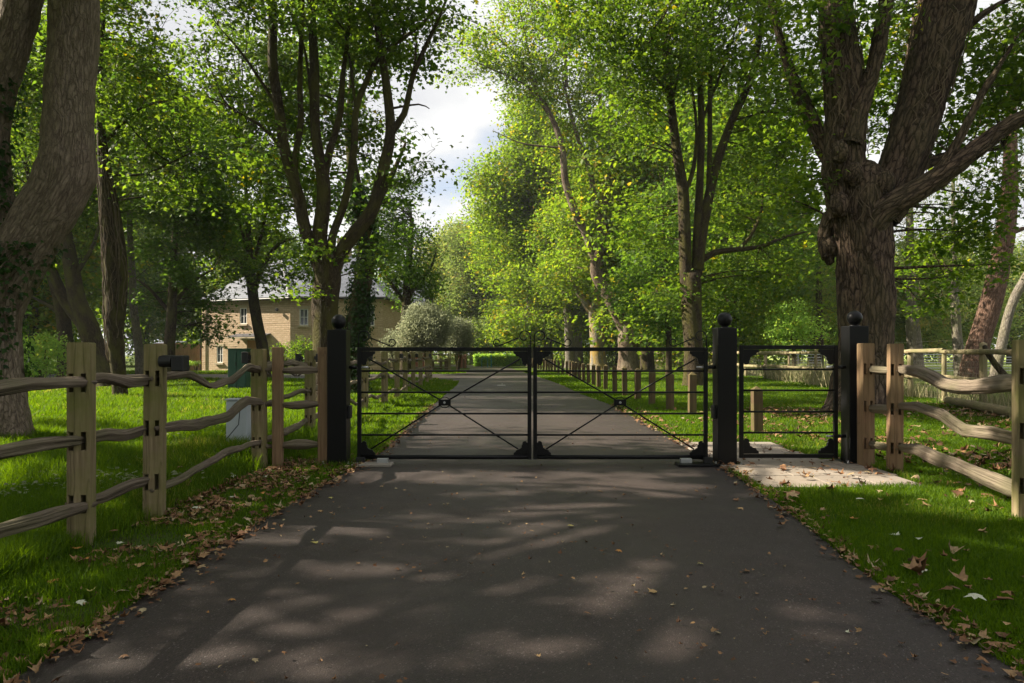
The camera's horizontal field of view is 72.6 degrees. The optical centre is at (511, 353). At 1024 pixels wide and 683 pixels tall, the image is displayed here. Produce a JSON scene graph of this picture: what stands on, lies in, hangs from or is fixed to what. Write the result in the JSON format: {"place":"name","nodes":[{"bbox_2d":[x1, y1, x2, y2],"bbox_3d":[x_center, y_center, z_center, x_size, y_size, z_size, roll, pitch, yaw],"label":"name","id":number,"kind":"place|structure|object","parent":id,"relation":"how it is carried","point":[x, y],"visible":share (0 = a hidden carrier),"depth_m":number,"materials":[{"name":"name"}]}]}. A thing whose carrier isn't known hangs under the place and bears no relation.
{"place":"outdoors","nodes":[
{"label":"outdoors","id":0,"kind":"place"},
{"bbox_2d":[175,344,201,370],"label":"garden gate","id":1,"kind":"structure","parent":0,"point":[193,354],"depth_m":49.58,"materials":[{"name":"brown wood"}]},
{"bbox_2d":[46,373,464,380],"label":"side road","id":2,"kind":"structure","parent":0,"point":[456,376],"depth_m":38.28,"materials":[{"name":"grey asphalt"}]},
{"bbox_2d":[200,238,401,370],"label":"stone house","id":3,"kind":"structure","parent":0,"point":[287,319],"depth_m":46.53,"materials":[{"name":"stone"}]},
{"bbox_2d":[217,346,222,362],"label":"window","id":4,"kind":"structure","parent":3,"relation":"in","point":[219,349],"depth_m":48.20,"materials":[{"name":"white glass"}]},
{"bbox_2d":[240,308,246,323],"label":"window","id":5,"kind":"structure","parent":3,"relation":"in","point":[243,311],"depth_m":47.39,"materials":[{"name":"white glass"}]},
{"bbox_2d":[248,340,255,348],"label":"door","id":6,"kind":"structure","parent":3,"relation":"in","point":[251,344],"depth_m":47.03,"materials":[{"name":"brown wood"}]},
{"bbox_2d":[300,309,307,324],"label":"window","id":7,"kind":"structure","parent":3,"relation":"in","point":[303,312],"depth_m":45.72,"materials":[{"name":"grey glass"}]},
{"bbox_2d":[384,283,434,366],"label":"brick house","id":8,"kind":"structure","parent":0,"point":[416,364],"depth_m":58.88,"materials":[{"name":"brick"}]},
{"bbox_2d":[0,355,1023,682],"bbox_3d":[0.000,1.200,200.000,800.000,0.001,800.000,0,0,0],"label":"ground","id":9,"kind":"structure","parent":0,"point":[134,541],"depth_m":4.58,"materials":[{"name":"plant"}]},
{"bbox_2d":[23,328,67,377],"bbox_3d":[-18.079,0.114,26.946,2.369,2.192,2.547,0,0,0],"label":"shrub","id":10,"kind":"object","parent":9,"relation":"on","point":[47,349],"visible":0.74,"depth_m":26.79,"materials":[{"name":"green plant"}]},
{"bbox_2d":[0,0,100,438],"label":"sycamore tree","id":11,"kind":"object","parent":9,"relation":"on","point":[41,213],"visible":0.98,"depth_m":9.01,"materials":[{"name":"brown plant"}]},
{"bbox_2d":[13,62,140,376],"bbox_3d":[-20.070,-6.130,30.765,7.205,15.029,9.720,0,0,-29],"label":"sycamore tree","id":12,"kind":"object","parent":9,"relation":"on","point":[63,321],"visible":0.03,"depth_m":29.78,"materials":[{"name":"green plant"}]},
{"bbox_2d":[16,106,139,324],"bbox_3d":[-26.926,-7.195,37.145,13.602,17.396,12.804,0,0,-25],"label":"background tree","id":13,"kind":"object","parent":9,"relation":"on","point":[84,284],"depth_m":38.00,"materials":[{"name":"green plant"}]},
{"bbox_2d":[38,307,154,369],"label":"undergrowth","id":14,"kind":"object","parent":9,"relation":"on","point":[75,336],"visible":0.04,"depth_m":44.92,"materials":[{"name":"green plant"}]},
{"bbox_2d":[13,91,183,375],"bbox_3d":[-23.106,-6.360,33.944,12.519,15.673,11.532,0,0,-30],"label":"background tree","id":15,"kind":"object","parent":9,"relation":"on","point":[33,319],"visible":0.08,"depth_m":32.77,"materials":[{"name":"green plant"}]},
{"bbox_2d":[10,1,197,386],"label":"sycamore tree","id":16,"kind":"object","parent":9,"relation":"on","point":[72,300],"visible":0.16,"depth_m":24.40,"materials":[{"name":"green plant"}]},
{"bbox_2d":[1,428,249,496],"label":"weeds","id":17,"kind":"object","parent":9,"relation":"on","point":[126,474],"visible":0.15,"depth_m":6.13,"materials":[{"name":"green plant"}]},
{"bbox_2d":[28,0,232,395],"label":"vine covered tree","id":18,"kind":"object","parent":9,"relation":"on","point":[114,266],"visible":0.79,"depth_m":18.47,"materials":[{"name":"green plant"}]},
{"bbox_2d":[78,191,197,358],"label":"background tree","id":19,"kind":"object","parent":9,"relation":"on","point":[142,276],"visible":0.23,"depth_m":63.25,"materials":[{"name":"green plant"}]},
{"bbox_2d":[91,45,186,374],"bbox_3d":[-17.845,-6.590,32.972,7.309,15.985,8.568,0,0,0],"label":"slim tree","id":20,"kind":"object","parent":9,"relation":"on","point":[138,346],"visible":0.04,"depth_m":32.86,"materials":[{"name":"green plant"}]},
{"bbox_2d":[97,158,236,351],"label":"background tree","id":21,"kind":"object","parent":9,"relation":"on","point":[188,251],"visible":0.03,"depth_m":71.05,"materials":[{"name":"green plant"}]},
{"bbox_2d":[108,80,268,379],"bbox_3d":[-13.624,-4.979,29.369,6.356,12.698,7.516,0,0,0],"label":"field maple","id":22,"kind":"object","parent":9,"relation":"on","point":[185,282],"visible":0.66,"depth_m":28.73,"materials":[{"name":"green plant"}]},
{"bbox_2d":[0,342,431,546],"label":"timber fence","id":23,"kind":"object","parent":9,"relation":"on","point":[79,382],"visible":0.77,"depth_m":5.04,"materials":[{"name":"brown wood"}]},
{"bbox_2d":[158,355,188,370],"bbox_3d":[-2.466,0.069,5.080,0.188,0.118,0.110,0,0,0],"label":"post light","id":24,"kind":"object","parent":23,"relation":"attached to","point":[177,362],"visible":1,"depth_m":5.04,"materials":[{"name":"black plastic"}]},
{"bbox_2d":[241,352,250,362],"bbox_3d":[-2.772,0.040,7.310,0.095,0.120,0.090,0,0,0],"label":"post light","id":25,"kind":"object","parent":23,"relation":"attached to","point":[245,357],"visible":1,"depth_m":7.26,"materials":[{"name":"black plastic"}]},
{"bbox_2d":[295,354,302,361],"bbox_3d":[-3.013,0.060,9.880,0.095,0.120,0.090,0,0,0],"label":"post light","id":26,"kind":"object","parent":23,"relation":"attached to","point":[298,357],"visible":0.81,"depth_m":9.84,"materials":[{"name":"black plastic"}]},
{"bbox_2d":[224,398,250,440],"bbox_3d":[-3.453,0.875,8.442,0.602,0.660,0.293,0,0,-22],"label":"control box","id":27,"kind":"object","parent":9,"relation":"on","point":[239,424],"visible":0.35,"depth_m":8.42,"materials":[{"name":"grey plastic"}]},
{"bbox_2d":[227,348,251,389],"bbox_3d":[-9.070,0.506,23.184,0.660,1.368,0.512,0,0,0],"label":"utility cabinet","id":28,"kind":"object","parent":9,"relation":"on","point":[235,364],"visible":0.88,"depth_m":22.96,"materials":[{"name":"green plastic"}]},
{"bbox_2d":[177,194,305,343],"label":"background tree","id":29,"kind":"object","parent":9,"relation":"on","point":[225,268],"visible":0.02,"depth_m":56.91,"materials":[{"name":"green plant"}]},
{"bbox_2d":[162,10,358,377],"bbox_3d":[-12.828,-7.651,34.461,10.535,18.096,7.617,0,0,0],"label":"sycamore tree","id":30,"kind":"object","parent":9,"relation":"on","point":[247,261],"visible":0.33,"depth_m":33.63,"materials":[{"name":"green plant"}]},
{"bbox_2d":[268,340,295,367],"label":"garden shrub","id":31,"kind":"object","parent":9,"relation":"on","point":[284,346],"visible":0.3,"depth_m":42.46,"materials":[{"name":"green plant"}]},
{"bbox_2d":[265,347,326,465],"bbox_3d":[-2.302,0.565,7.479,0.683,1.271,0.125,0,0,-17],"label":"short fence","id":32,"kind":"object","parent":9,"relation":"on","point":[278,405],"visible":0.98,"depth_m":7.44,"materials":[{"name":"brown wood"}]},
{"bbox_2d":[284,334,312,361],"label":"garden shrub","id":33,"kind":"object","parent":9,"relation":"on","point":[301,346],"visible":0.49,"depth_m":41.80,"materials":[{"name":"green plant"}]},
{"bbox_2d":[129,0,490,400],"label":"sycamore tree","id":34,"kind":"object","parent":9,"relation":"on","point":[328,258],"visible":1,"depth_m":15.95,"materials":[{"name":"green plant"}]},
{"bbox_2d":[203,0,439,392],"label":"ivy covered tree","id":35,"kind":"object","parent":9,"relation":"on","point":[359,318],"visible":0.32,"depth_m":20.91,"materials":[{"name":"green plant"}]},
{"bbox_2d":[322,314,351,464],"bbox_3d":[-1.874,0.381,7.553,0.340,1.614,0.345,0,0,0],"label":"gate post","id":36,"kind":"object","parent":9,"relation":"on","point":[339,411],"visible":0.91,"depth_m":7.45,"materials":[{"name":"black metal"}]},
{"bbox_2d":[349,330,530,458],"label":"driveway gate","id":37,"kind":"structure","parent":36,"relation":"attached to","point":[364,354],"depth_m":7.54,"materials":[{"name":"black metal"}]},
{"bbox_2d":[377,327,399,369],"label":"garden shrub","id":38,"kind":"object","parent":9,"relation":"on","point":[392,341],"visible":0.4,"depth_m":42.83,"materials":[{"name":"green plant"}]},
{"bbox_2d":[126,298,658,366],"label":"shrubbery","id":39,"kind":"object","parent":9,"relation":"on","point":[474,321],"visible":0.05,"depth_m":77.19,"materials":[{"name":"green plant"}]},
{"bbox_2d":[344,171,459,372],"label":"lime tree","id":40,"kind":"object","parent":9,"relation":"on","point":[406,297],"visible":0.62,"depth_m":41.77,"materials":[{"name":"green plant"}]},
{"bbox_2d":[388,351,450,369],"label":"rail fence","id":41,"kind":"object","parent":9,"relation":"on","point":[448,361],"visible":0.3,"depth_m":45.81,"materials":[{"name":"brown wood"}]},
{"bbox_2d":[391,299,458,374],"bbox_3d":[-4.931,-1.008,39.966,3.796,4.431,3.989,0,0,0],"label":"round shrub","id":42,"kind":"object","parent":9,"relation":"on","point":[427,326],"visible":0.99,"depth_m":39.10,"materials":[{"name":"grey plant"}]},
{"bbox_2d":[413,221,467,362],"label":"avenue tree","id":43,"kind":"object","parent":9,"relation":"on","point":[437,264],"visible":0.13,"depth_m":89.89,"materials":[{"name":"green plant"}]},
{"bbox_2d":[458,354,466,367],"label":"wheeled bin","id":44,"kind":"object","parent":9,"relation":"on","point":[461,365],"visible":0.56,"depth_m":56.68,"materials":[{"name":"brown plastic"}]},
{"bbox_2d":[446,314,480,369],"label":"round shrub","id":45,"kind":"object","parent":9,"relation":"on","point":[464,336],"visible":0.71,"depth_m":43.52,"materials":[{"name":"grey plant"}]},
{"bbox_2d":[429,209,499,352],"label":"background tree","id":46,"kind":"object","parent":9,"relation":"on","point":[458,217],"visible":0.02,"depth_m":95.38,"materials":[{"name":"green plant"}]},
{"bbox_2d":[432,219,510,363],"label":"avenue tree","id":47,"kind":"object","parent":9,"relation":"on","point":[467,303],"visible":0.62,"depth_m":82.01,"materials":[{"name":"green plant"}]},
{"bbox_2d":[457,202,539,346],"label":"avenue tree","id":48,"kind":"object","parent":9,"relation":"on","point":[483,270],"visible":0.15,"depth_m":75.22,"materials":[{"name":"green plant"}]},
{"bbox_2d":[472,353,524,365],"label":"clipped hedge","id":49,"kind":"object","parent":9,"relation":"on","point":[498,359],"visible":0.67,"depth_m":65.98,"materials":[{"name":"green plant"}]},
{"bbox_2d":[0,393,1023,682],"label":"leaf litter","id":50,"kind":"object","parent":9,"relation":"on","point":[916,565],"visible":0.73,"depth_m":4.79,"materials":[{"name":"brown plant"}]},
{"bbox_2d":[450,84,584,365],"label":"avenue tree","id":51,"kind":"object","parent":9,"relation":"on","point":[487,187],"visible":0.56,"depth_m":63.83,"materials":[{"name":"green plant"}]},
{"bbox_2d":[470,177,583,346],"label":"background tree","id":52,"kind":"object","parent":9,"relation":"on","point":[498,287],"depth_m":83.21,"materials":[{"name":"green plant"}]},
{"bbox_2d":[494,173,573,365],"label":"lime tree","id":53,"kind":"object","parent":9,"relation":"on","point":[550,357],"visible":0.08,"depth_m":64.86,"materials":[{"name":"green plant"}]},
{"bbox_2d":[422,0,670,369],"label":"old lime tree","id":54,"kind":"object","parent":9,"relation":"on","point":[523,71],"visible":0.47,"depth_m":46.87,"materials":[{"name":"green plant"}]},
{"bbox_2d":[514,197,589,367],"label":"lime tree","id":55,"kind":"object","parent":9,"relation":"on","point":[568,326],"visible":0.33,"depth_m":59.80,"materials":[{"name":"green plant"}]},
{"bbox_2d":[100,247,1020,361],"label":"wood","id":56,"kind":"object","parent":9,"relation":"on","point":[556,346],"visible":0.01,"depth_m":106.53,"materials":[{"name":"green plant"}]},
{"bbox_2d":[526,191,607,366],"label":"lime tree","id":57,"kind":"object","parent":9,"relation":"on","point":[577,343],"visible":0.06,"depth_m":62.67,"materials":[{"name":"green plant"}]},
{"bbox_2d":[526,217,637,369],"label":"old lime tree","id":58,"kind":"object","parent":9,"relation":"on","point":[598,357],"visible":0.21,"depth_m":52.52,"materials":[{"name":"green plant"}]},
{"bbox_2d":[508,98,657,366],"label":"background tree","id":59,"kind":"object","parent":9,"relation":"on","point":[555,192],"visible":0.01,"depth_m":61.99,"materials":[{"name":"green plant"}]},
{"bbox_2d":[586,364,589,382],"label":"bollard","id":60,"kind":"object","parent":9,"relation":"on","point":[588,373],"visible":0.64,"depth_m":28.04,"materials":[{"name":"brown wood"}]},
{"bbox_2d":[592,364,594,384],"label":"bollard","id":61,"kind":"object","parent":9,"relation":"on","point":[593,374],"visible":0.66,"depth_m":26.28,"materials":[{"name":"brown wood"}]},
{"bbox_2d":[596,364,600,386],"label":"bollard","id":62,"kind":"object","parent":9,"relation":"on","point":[598,377],"visible":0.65,"depth_m":24.53,"materials":[{"name":"brown wood"}]},
{"bbox_2d":[603,364,607,389],"bbox_3d":[3.075,0.771,22.905,0.136,0.858,0.136,1,-1,5],"label":"bollard","id":63,"kind":"object","parent":9,"relation":"on","point":[605,380],"visible":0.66,"depth_m":22.84,"materials":[{"name":"brown wood"}]},
{"bbox_2d":[612,365,616,390],"bbox_3d":[3.104,0.772,21.102,0.136,0.855,0.136,-1,0,3],"label":"bollard","id":64,"kind":"object","parent":9,"relation":"on","point":[614,380],"visible":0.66,"depth_m":21.04,"materials":[{"name":"brown wood"}]},
{"bbox_2d":[622,366,627,395],"bbox_3d":[3.133,0.771,19.403,0.136,0.858,0.136,-1,0,3],"label":"bollard","id":65,"kind":"object","parent":9,"relation":"on","point":[624,381],"visible":0.66,"depth_m":19.34,"materials":[{"name":"brown wood"}]},
{"bbox_2d":[634,368,640,400],"bbox_3d":[3.208,0.779,17.793,0.136,0.842,0.136,0,1,-5],"label":"bollard","id":66,"kind":"object","parent":9,"relation":"on","point":[637,381],"visible":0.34,"depth_m":17.73,"materials":[{"name":"brown wood"}]},
{"bbox_2d":[455,285,836,372],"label":"hedgerow","id":67,"kind":"object","parent":9,"relation":"on","point":[756,339],"visible":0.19,"depth_m":41.21,"materials":[{"name":"green plant"}]},
{"bbox_2d":[539,59,764,369],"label":"background tree","id":68,"kind":"object","parent":9,"relation":"on","point":[647,362],"visible":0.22,"depth_m":46.23,"materials":[{"name":"green plant"}]},
{"bbox_2d":[649,372,655,404],"bbox_3d":[3.234,0.786,16.107,0.136,0.828,0.136,1,-1,2],"label":"bollard","id":69,"kind":"object","parent":9,"relation":"on","point":[652,377],"visible":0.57,"depth_m":16.04,"materials":[{"name":"brown wood"}]},
{"bbox_2d":[581,168,729,377],"bbox_3d":[7.038,-3.805,33.255,7.456,10.331,7.227,0,0,0],"label":"slim tree","id":70,"kind":"object","parent":9,"relation":"on","point":[657,264],"visible":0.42,"depth_m":32.70,"materials":[{"name":"green plant"}]},
{"bbox_2d":[509,0,825,385],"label":"sycamore tree","id":71,"kind":"object","parent":9,"relation":"on","point":[694,55],"visible":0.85,"depth_m":25.41,"materials":[{"name":"green plant"}]},
{"bbox_2d":[666,372,673,409],"bbox_3d":[3.318,0.792,14.648,0.136,0.816,0.136,0,0,-7],"label":"bollard","id":72,"kind":"object","parent":9,"relation":"on","point":[669,387],"visible":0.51,"depth_m":14.58,"materials":[{"name":"brown wood"}]},
{"bbox_2d":[688,372,696,412],"bbox_3d":[3.464,0.773,13.408,0.136,0.855,0.136,1,-1,-1],"label":"bollard","id":73,"kind":"object","parent":9,"relation":"on","point":[692,397],"visible":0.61,"depth_m":13.34,"materials":[{"name":"beige wood"}]},
{"bbox_2d":[615,84,783,356],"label":"background tree","id":74,"kind":"object","parent":9,"relation":"on","point":[666,181],"depth_m":51.14,"materials":[{"name":"green plant"}]},
{"bbox_2d":[611,63,835,363],"bbox_3d":[12.658,-8.013,39.916,14.084,19.090,14.963,0,0,-24],"label":"background tree","id":75,"kind":"object","parent":9,"relation":"on","point":[687,139],"visible":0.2,"depth_m":38.48,"materials":[{"name":"green plant"}]},
{"bbox_2d":[676,111,826,350],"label":"background tree","id":76,"kind":"object","parent":9,"relation":"on","point":[813,214],"visible":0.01,"depth_m":50.92,"materials":[{"name":"green plant"}]},
{"bbox_2d":[750,386,762,431],"bbox_3d":[3.614,0.838,10.294,0.136,0.725,0.136,-1,1,-1],"label":"bollard","id":77,"kind":"object","parent":9,"relation":"on","point":[757,405],"visible":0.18,"depth_m":10.23,"materials":[{"name":"beige wood"}]},
{"bbox_2d":[758,297,836,371],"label":"young tree","id":78,"kind":"object","parent":9,"relation":"on","point":[793,330],"visible":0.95,"depth_m":35.61,"materials":[{"name":"green plant"}]},
{"bbox_2d":[773,354,821,371],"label":"metal hurdle","id":79,"kind":"object","parent":9,"relation":"on","point":[797,357],"visible":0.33,"depth_m":41.53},
{"bbox_2d":[781,228,837,364],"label":"background tree","id":80,"kind":"object","parent":9,"relation":"on","point":[831,331],"visible":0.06,"depth_m":54.72,"materials":[{"name":"green plant"}]},
{"bbox_2d":[786,210,836,364],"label":"larch tree","id":81,"kind":"object","parent":9,"relation":"on","point":[818,298],"visible":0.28,"depth_m":43.80,"materials":[{"name":"green plant"}]},
{"bbox_2d":[638,337,1012,405],"bbox_3d":[10.804,0.466,38.510,3.012,1.574,59.277,0,0,2],"label":"field fence","id":82,"kind":"object","parent":9,"relation":"on","point":[980,351],"visible":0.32,"depth_m":17.64,"materials":[{"name":"wood"}]},
{"bbox_2d":[709,0,1023,410],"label":"gnarled tree","id":83,"kind":"object","parent":9,"relation":"on","point":[868,204],"visible":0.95,"depth_m":14.60,"materials":[{"name":"green plant"}]},
{"bbox_2d":[894,181,956,366],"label":"larch tree","id":84,"kind":"object","parent":9,"relation":"on","point":[913,336],"visible":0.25,"depth_m":35.75,"materials":[{"name":"green plant"}]},
{"bbox_2d":[894,230,981,364],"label":"background tree","id":85,"kind":"object","parent":9,"relation":"on","point":[926,334],"visible":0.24,"depth_m":48.67,"materials":[{"name":"green plant"}]},
{"bbox_2d":[924,354,952,370],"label":"metal hurdle","id":86,"kind":"object","parent":9,"relation":"on","point":[938,362],"visible":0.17,"depth_m":42.99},
{"bbox_2d":[857,340,1023,519],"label":"timber fence","id":87,"kind":"object","parent":9,"relation":"on","point":[895,447],"visible":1,"depth_m":6.24,"materials":[{"name":"brown wood"}]},
{"bbox_2d":[900,222,1021,367],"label":"background tree","id":88,"kind":"object","parent":9,"relation":"on","point":[965,331],"visible":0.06,"depth_m":56.12,"materials":[{"name":"green plant"}]},
{"bbox_2d":[913,167,1019,375],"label":"larch tree","id":89,"kind":"object","parent":9,"relation":"on","point":[956,331],"visible":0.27,"depth_m":33.85,"materials":[{"name":"green plant"}]},
{"bbox_2d":[964,593,986,600],"bbox_3d":[2.176,1.135,3.274,0.096,0.014,0.089,-4,4,39],"label":"fallen leaf","id":90,"kind":"object","parent":9,"relation":"on","point":[974,595],"visible":1,"depth_m":3.27,"materials":[{"name":"white plant"}]},
{"bbox_2d":[943,396,1011,416],"bbox_3d":[9.074,1.072,12.905,0.270,0.216,6.074,0,0,16],"label":"log","id":91,"kind":"object","parent":9,"relation":"on","point":[996,408],"visible":0.87,"depth_m":13.87,"materials":[{"name":"brown wood"}]},
{"bbox_2d":[942,0,1023,377],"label":"pine tree","id":92,"kind":"object","parent":9,"relation":"on","point":[988,312],"visible":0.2,"depth_m":26.73,"materials":[{"name":"plant"}]},
{"bbox_2d":[950,270,1023,360],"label":"background tree","id":93,"kind":"object","parent":9,"relation":"on","point":[992,346],"visible":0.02,"depth_m":64.67,"materials":[{"name":"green plant"}]},
{"bbox_2d":[982,345,1007,374],"bbox_3d":[9.955,0.534,13.948,0.186,1.450,1.982,0,0,6],"label":"fence strut","id":94,"kind":"object","parent":9,"relation":"on","point":[995,364],"visible":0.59,"depth_m":14.35,"materials":[{"name":"brown wood"}]},
{"bbox_2d":[968,238,1023,363],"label":"background tree","id":95,"kind":"object","parent":9,"relation":"on","point":[1014,281],"visible":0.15,"depth_m":82.61,"materials":[{"name":"brown plant"}]},
{"bbox_2d":[979,1,1023,376],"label":"pine tree","id":96,"kind":"object","parent":9,"relation":"on","point":[1008,316],"visible":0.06,"depth_m":29.86,"materials":[{"name":"plant"}]},
{"bbox_2d":[996,231,1023,340],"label":"background tree","id":97,"kind":"object","parent":9,"relation":"on","point":[1017,263],"visible":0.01,"depth_m":90.89,"materials":[{"name":"green plant"}]},
{"bbox_2d":[19,364,1023,682],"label":"road","id":98,"kind":"structure","parent":0,"point":[501,620],"depth_m":3.56,"materials":[{"name":"grey asphalt"}]},
{"bbox_2d":[351,457,393,466],"bbox_3d":[-1.484,1.151,7.420,0.420,0.082,0.200,0,0,0],"label":"gate motor","id":99,"kind":"object","parent":98,"relation":"on","point":[382,462],"visible":0.92,"depth_m":7.44,"materials":[{"name":"metal"}]},
{"bbox_2d":[675,457,718,466],"bbox_3d":[1.961,1.151,7.420,0.420,0.082,0.200,0,0,0],"label":"gate motor","id":100,"kind":"object","parent":98,"relation":"on","point":[688,462],"visible":0.99,"depth_m":7.39,"materials":[{"name":"black paint"}]},
{"bbox_2d":[42,0,1023,354],"label":"sky","id":101,"kind":"structure","parent":0,"point":[453,114],"materials":[{"name":"white"}]},
{"bbox_2d":[680,442,925,489],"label":"paving","id":102,"kind":"structure","parent":0,"point":[763,468],"depth_m":7.02,"materials":[{"name":"beige concrete"}]},
{"bbox_2d":[711,312,744,465],"bbox_3d":[2.303,0.369,7.553,0.340,1.637,0.345,0,0,0],"label":"gate post","id":103,"kind":"object","parent":102,"relation":"on","point":[724,411],"visible":0.94,"depth_m":7.45,"materials":[{"name":"black metal"}]},
{"bbox_2d":[533,330,715,458],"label":"driveway gate","id":104,"kind":"structure","parent":103,"relation":"attached to","point":[700,354],"depth_m":7.54,"materials":[{"name":"black metal"}]},
{"bbox_2d":[834,311,868,463],"bbox_3d":[3.734,0.359,7.603,0.340,1.658,0.345,0,0,0],"label":"gate post","id":105,"kind":"object","parent":102,"relation":"on","point":[854,333],"visible":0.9,"depth_m":7.50,"materials":[{"name":"black metal"}]},
{"bbox_2d":[739,345,845,457],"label":"pedestrian gate","id":106,"kind":"structure","parent":105,"relation":"attached to","point":[830,354],"depth_m":7.53,"materials":[{"name":"black metal"}]},
{"bbox_2d":[639,357,1011,418],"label":"dry grass","id":107,"kind":"structure","parent":0,"point":[805,377],"depth_m":25.39,"materials":[{"name":"beige plant"}]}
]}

